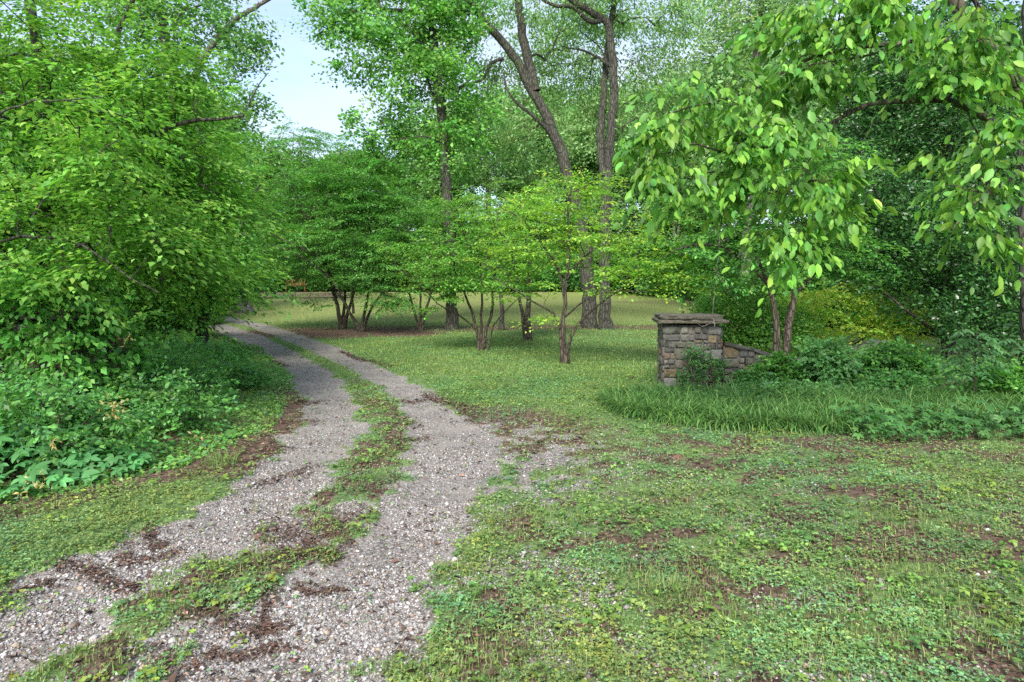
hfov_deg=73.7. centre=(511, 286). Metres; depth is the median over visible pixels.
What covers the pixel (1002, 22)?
woodland tree
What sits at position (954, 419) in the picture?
creeper patch
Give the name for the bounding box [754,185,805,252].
woodland tree
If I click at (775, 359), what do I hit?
leafy shrub
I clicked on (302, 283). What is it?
wooden bench
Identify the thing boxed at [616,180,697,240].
woodland tree
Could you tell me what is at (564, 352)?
dogwood tree
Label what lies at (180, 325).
understorey bush
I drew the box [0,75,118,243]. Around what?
woodland tree
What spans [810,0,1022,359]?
holly tree
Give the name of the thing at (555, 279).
understorey bush
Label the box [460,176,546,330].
young tree
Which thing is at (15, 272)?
understorey bush
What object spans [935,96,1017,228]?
woodland tree
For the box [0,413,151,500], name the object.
creeper patch
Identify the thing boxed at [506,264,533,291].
understorey bush
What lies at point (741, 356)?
stone wall
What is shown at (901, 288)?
understorey bush
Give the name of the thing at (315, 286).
understorey bush
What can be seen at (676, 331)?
stone pillar
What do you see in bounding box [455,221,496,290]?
woodland tree
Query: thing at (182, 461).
ground cover
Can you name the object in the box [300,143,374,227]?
woodland tree
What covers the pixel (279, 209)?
woodland tree
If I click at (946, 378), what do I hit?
ground cover
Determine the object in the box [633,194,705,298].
woodland tree
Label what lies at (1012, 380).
leafy shrub
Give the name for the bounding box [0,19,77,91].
woodland tree
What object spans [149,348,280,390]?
leafy bush
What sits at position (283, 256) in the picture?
understorey bush
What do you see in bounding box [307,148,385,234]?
woodland tree
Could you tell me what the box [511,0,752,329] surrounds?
oak tree
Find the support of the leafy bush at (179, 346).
on the ground at (574, 299)
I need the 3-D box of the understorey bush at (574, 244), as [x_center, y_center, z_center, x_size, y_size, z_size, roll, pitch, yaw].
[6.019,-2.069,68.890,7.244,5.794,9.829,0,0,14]
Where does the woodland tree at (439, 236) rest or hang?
on the ground at (574, 299)
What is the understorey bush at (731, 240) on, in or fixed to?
on the ground at (574, 299)
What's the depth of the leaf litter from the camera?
3.87 m
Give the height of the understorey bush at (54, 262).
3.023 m
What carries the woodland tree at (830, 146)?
on the ground at (574, 299)
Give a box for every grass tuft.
[196,450,239,466]
[630,565,702,608]
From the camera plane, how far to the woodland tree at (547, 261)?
59.40 m
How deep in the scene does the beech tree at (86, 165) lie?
7.81 m
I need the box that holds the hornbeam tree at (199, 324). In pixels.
[0,45,314,352]
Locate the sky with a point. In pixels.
(304, 101)
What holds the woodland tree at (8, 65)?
on the ground at (574, 299)
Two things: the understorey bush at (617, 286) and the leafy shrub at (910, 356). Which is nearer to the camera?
the leafy shrub at (910, 356)
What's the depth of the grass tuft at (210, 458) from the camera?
6.16 m
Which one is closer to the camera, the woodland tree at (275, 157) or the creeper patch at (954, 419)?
the creeper patch at (954, 419)
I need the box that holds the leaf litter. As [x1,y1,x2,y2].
[0,323,1023,681]
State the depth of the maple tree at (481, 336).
16.69 m
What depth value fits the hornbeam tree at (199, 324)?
14.87 m
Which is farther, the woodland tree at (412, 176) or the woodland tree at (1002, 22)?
the woodland tree at (412, 176)
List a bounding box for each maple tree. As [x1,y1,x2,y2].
[234,116,421,328]
[267,145,456,334]
[357,221,472,330]
[367,184,564,350]
[631,135,909,356]
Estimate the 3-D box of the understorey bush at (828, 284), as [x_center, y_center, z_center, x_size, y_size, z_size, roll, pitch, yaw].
[12.739,0.118,24.226,4.409,3.527,5.983,0,0,-37]
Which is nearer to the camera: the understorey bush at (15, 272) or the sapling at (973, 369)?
the sapling at (973, 369)
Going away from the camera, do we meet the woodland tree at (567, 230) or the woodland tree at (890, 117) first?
the woodland tree at (890, 117)
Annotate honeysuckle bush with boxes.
[0,360,185,498]
[79,332,247,445]
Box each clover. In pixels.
[0,383,1023,681]
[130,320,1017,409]
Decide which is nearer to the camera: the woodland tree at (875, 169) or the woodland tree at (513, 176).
the woodland tree at (875, 169)
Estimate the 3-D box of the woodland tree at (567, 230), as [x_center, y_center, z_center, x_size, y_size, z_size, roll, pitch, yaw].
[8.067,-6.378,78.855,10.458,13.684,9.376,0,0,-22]
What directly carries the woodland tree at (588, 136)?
on the ground at (574, 299)
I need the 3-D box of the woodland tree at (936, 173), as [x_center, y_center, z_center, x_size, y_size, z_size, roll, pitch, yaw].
[18.657,-2.764,29.919,6.384,9.029,6.652,0,0,9]
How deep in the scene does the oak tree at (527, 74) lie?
27.33 m
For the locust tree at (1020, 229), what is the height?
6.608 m
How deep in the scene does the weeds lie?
3.93 m
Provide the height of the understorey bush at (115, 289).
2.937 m
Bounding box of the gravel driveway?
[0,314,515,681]
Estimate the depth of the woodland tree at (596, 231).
71.18 m
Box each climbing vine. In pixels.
[0,266,169,426]
[671,342,733,388]
[772,334,940,387]
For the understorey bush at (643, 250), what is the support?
on the ground at (574, 299)
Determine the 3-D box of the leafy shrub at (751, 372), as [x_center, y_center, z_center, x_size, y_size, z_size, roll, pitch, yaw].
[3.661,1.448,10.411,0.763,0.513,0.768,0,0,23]
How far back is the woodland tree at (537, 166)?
71.15 m
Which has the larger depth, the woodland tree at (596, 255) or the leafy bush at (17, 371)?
the woodland tree at (596, 255)
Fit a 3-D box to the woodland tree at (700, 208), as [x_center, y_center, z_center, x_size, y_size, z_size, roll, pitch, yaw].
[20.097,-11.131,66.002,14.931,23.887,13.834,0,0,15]
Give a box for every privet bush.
[681,268,827,355]
[723,274,941,354]
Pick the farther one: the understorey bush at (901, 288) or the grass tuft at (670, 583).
the understorey bush at (901, 288)
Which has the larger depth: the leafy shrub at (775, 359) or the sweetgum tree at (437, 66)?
the sweetgum tree at (437, 66)
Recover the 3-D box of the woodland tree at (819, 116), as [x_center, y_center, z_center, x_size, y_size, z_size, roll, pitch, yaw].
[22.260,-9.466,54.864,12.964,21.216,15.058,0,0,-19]
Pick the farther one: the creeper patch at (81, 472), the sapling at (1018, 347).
the sapling at (1018, 347)
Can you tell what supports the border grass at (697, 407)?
on the ground at (574, 299)
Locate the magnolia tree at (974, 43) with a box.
[612,0,1023,332]
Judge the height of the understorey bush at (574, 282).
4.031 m
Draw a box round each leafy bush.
[0,361,113,434]
[126,340,239,408]
[143,332,262,370]
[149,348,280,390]
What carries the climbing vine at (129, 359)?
attached to the stone pillar at (91, 358)
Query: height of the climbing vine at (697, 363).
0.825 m
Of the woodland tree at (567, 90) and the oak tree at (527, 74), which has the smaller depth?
the oak tree at (527, 74)
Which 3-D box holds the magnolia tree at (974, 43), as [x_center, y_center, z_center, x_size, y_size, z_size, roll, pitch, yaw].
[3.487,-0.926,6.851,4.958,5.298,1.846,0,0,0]
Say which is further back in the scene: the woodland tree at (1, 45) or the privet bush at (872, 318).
the woodland tree at (1, 45)
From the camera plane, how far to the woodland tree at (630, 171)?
57.72 m
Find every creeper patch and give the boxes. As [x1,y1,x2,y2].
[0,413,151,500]
[820,396,1023,442]
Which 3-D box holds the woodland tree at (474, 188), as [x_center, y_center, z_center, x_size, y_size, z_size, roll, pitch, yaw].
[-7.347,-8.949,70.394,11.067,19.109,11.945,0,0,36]
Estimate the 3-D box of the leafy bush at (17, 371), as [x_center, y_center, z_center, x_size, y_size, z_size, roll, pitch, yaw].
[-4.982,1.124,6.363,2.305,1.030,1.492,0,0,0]
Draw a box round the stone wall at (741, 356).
[721,339,887,385]
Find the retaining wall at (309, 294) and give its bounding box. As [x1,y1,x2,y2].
[259,292,348,295]
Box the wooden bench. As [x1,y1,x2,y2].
[285,278,304,291]
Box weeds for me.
[0,373,1023,681]
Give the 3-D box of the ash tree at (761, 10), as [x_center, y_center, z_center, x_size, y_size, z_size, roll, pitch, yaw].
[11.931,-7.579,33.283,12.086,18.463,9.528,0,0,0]
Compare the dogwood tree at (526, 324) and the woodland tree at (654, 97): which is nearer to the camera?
the dogwood tree at (526, 324)
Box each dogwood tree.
[455,165,732,364]
[462,185,592,340]
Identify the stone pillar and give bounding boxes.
[0,304,136,423]
[651,313,728,388]
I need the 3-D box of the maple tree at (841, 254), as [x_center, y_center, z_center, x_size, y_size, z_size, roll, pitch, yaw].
[4.974,-0.571,13.063,5.416,4.763,3.474,0,0,0]
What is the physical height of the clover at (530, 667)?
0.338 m
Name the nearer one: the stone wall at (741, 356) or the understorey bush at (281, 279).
the stone wall at (741, 356)
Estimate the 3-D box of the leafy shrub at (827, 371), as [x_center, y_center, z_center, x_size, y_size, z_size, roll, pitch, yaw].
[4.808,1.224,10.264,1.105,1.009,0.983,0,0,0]
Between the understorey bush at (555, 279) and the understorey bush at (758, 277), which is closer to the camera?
the understorey bush at (758, 277)
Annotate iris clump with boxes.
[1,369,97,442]
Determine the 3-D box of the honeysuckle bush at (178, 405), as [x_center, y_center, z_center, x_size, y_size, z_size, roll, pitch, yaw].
[-3.948,1.105,7.340,2.061,1.257,1.408,0,0,8]
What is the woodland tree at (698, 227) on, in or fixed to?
on the ground at (574, 299)
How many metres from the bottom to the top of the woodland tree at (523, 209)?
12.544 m
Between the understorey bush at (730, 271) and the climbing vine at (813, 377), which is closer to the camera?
the climbing vine at (813, 377)
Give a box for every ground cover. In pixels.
[0,326,296,503]
[698,352,1017,399]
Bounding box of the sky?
[0,0,1022,230]
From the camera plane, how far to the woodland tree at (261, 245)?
57.17 m
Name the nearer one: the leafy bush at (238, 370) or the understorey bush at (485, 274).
the leafy bush at (238, 370)
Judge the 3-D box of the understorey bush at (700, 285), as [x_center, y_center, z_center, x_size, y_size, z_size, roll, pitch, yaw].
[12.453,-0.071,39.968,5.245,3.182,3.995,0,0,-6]
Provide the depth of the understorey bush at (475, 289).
59.51 m
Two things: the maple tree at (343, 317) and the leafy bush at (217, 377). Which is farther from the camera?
the maple tree at (343, 317)
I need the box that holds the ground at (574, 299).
[0,289,1023,681]
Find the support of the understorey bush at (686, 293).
on the ground at (574, 299)
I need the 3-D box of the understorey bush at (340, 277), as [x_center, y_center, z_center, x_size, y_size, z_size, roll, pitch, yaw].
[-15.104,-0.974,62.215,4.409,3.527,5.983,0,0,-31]
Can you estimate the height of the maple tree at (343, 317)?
8.266 m
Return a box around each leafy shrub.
[728,366,774,387]
[744,349,803,385]
[793,335,871,385]
[850,364,932,393]
[860,340,942,387]
[968,357,1023,397]
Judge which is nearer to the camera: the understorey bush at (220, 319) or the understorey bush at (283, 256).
the understorey bush at (220, 319)
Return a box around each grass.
[588,372,1023,436]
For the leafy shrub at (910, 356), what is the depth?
10.07 m
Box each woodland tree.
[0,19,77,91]
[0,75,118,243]
[0,76,38,233]
[1,50,17,83]
[2,20,136,125]
[215,205,277,291]
[230,140,315,248]
[258,152,344,254]
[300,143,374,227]
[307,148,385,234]
[318,217,371,291]
[340,150,441,257]
[392,107,484,242]
[395,203,452,291]
[404,81,548,206]
[441,185,482,243]
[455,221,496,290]
[485,72,594,198]
[492,181,562,242]
[505,74,645,243]
[507,219,560,291]
[527,71,597,241]
[556,199,597,248]
[571,203,636,236]
[585,202,643,291]
[587,67,672,289]
[594,68,723,240]
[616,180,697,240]
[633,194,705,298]
[655,47,790,235]
[670,186,723,237]
[683,31,853,228]
[699,189,769,256]
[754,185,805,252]
[794,14,948,220]
[799,151,901,227]
[832,30,1014,185]
[871,120,1007,237]
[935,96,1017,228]
[958,3,1021,68]
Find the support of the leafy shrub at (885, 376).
on the ground at (574, 299)
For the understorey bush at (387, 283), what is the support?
on the ground at (574, 299)
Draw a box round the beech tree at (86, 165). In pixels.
[0,0,314,348]
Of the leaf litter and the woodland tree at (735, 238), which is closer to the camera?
the leaf litter
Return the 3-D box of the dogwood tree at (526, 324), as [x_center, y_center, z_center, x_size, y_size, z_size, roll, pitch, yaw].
[0.421,-0.591,20.134,4.040,4.642,3.413,0,0,0]
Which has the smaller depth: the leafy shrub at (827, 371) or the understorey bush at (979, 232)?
the leafy shrub at (827, 371)
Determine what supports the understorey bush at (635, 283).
on the ground at (574, 299)
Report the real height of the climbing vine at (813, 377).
0.978 m
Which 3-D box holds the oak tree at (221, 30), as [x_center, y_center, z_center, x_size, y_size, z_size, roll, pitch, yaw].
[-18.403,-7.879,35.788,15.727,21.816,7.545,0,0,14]
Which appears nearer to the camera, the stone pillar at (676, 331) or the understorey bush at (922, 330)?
the stone pillar at (676, 331)
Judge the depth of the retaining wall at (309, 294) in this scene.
56.25 m
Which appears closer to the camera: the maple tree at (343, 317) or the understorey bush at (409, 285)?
the maple tree at (343, 317)
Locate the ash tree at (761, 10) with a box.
[649,0,874,307]
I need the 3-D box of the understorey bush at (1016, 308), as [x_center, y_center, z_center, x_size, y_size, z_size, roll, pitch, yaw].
[14.729,0.238,20.211,4.094,3.275,5.556,0,0,-38]
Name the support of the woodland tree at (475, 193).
on the ground at (574, 299)
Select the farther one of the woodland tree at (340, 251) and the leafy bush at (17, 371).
the woodland tree at (340, 251)
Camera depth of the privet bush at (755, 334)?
14.57 m
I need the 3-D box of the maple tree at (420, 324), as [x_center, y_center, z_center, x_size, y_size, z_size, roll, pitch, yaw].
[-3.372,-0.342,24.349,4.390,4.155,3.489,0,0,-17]
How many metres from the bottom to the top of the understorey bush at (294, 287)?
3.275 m
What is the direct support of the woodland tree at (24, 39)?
on the ground at (574, 299)
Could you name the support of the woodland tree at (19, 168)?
on the ground at (574, 299)
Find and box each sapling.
[938,329,1016,391]
[987,338,1023,377]
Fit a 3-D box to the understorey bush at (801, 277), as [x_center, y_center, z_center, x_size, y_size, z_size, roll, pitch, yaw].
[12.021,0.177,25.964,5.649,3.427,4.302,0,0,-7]
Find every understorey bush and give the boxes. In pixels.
[0,222,105,296]
[0,231,58,296]
[59,236,151,321]
[143,274,222,334]
[213,296,230,324]
[260,240,305,266]
[268,259,290,291]
[281,261,312,291]
[300,267,343,291]
[329,260,353,291]
[345,264,377,291]
[374,257,400,291]
[390,262,429,291]
[445,261,489,291]
[479,259,512,291]
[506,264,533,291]
[531,257,573,291]
[555,241,594,258]
[561,250,598,291]
[593,253,632,291]
[616,252,664,294]
[636,244,651,258]
[668,255,702,300]
[680,218,773,290]
[682,259,728,305]
[694,252,767,311]
[738,254,806,319]
[757,246,854,327]
[797,248,910,331]
[856,250,942,334]
[874,248,1008,328]
[921,215,1016,251]
[924,247,1019,336]
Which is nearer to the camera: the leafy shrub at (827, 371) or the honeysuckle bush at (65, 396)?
the honeysuckle bush at (65, 396)
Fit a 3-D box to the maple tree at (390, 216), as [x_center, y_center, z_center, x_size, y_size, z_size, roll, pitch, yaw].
[-5.511,-1.565,23.781,7.178,6.635,4.817,0,0,0]
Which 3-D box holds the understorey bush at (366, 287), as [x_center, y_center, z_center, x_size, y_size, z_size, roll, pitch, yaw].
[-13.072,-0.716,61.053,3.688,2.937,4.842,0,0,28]
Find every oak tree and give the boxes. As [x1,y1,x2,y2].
[35,0,284,312]
[283,0,653,327]
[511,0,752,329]
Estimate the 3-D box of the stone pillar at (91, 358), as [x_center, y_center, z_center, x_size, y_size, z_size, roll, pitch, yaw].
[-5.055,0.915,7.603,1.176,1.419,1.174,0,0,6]
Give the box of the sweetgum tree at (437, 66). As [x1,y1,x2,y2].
[291,0,517,329]
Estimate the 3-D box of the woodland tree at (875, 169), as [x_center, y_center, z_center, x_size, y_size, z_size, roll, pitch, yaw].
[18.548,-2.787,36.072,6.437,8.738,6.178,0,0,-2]
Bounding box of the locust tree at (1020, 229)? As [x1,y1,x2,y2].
[995,0,1023,365]

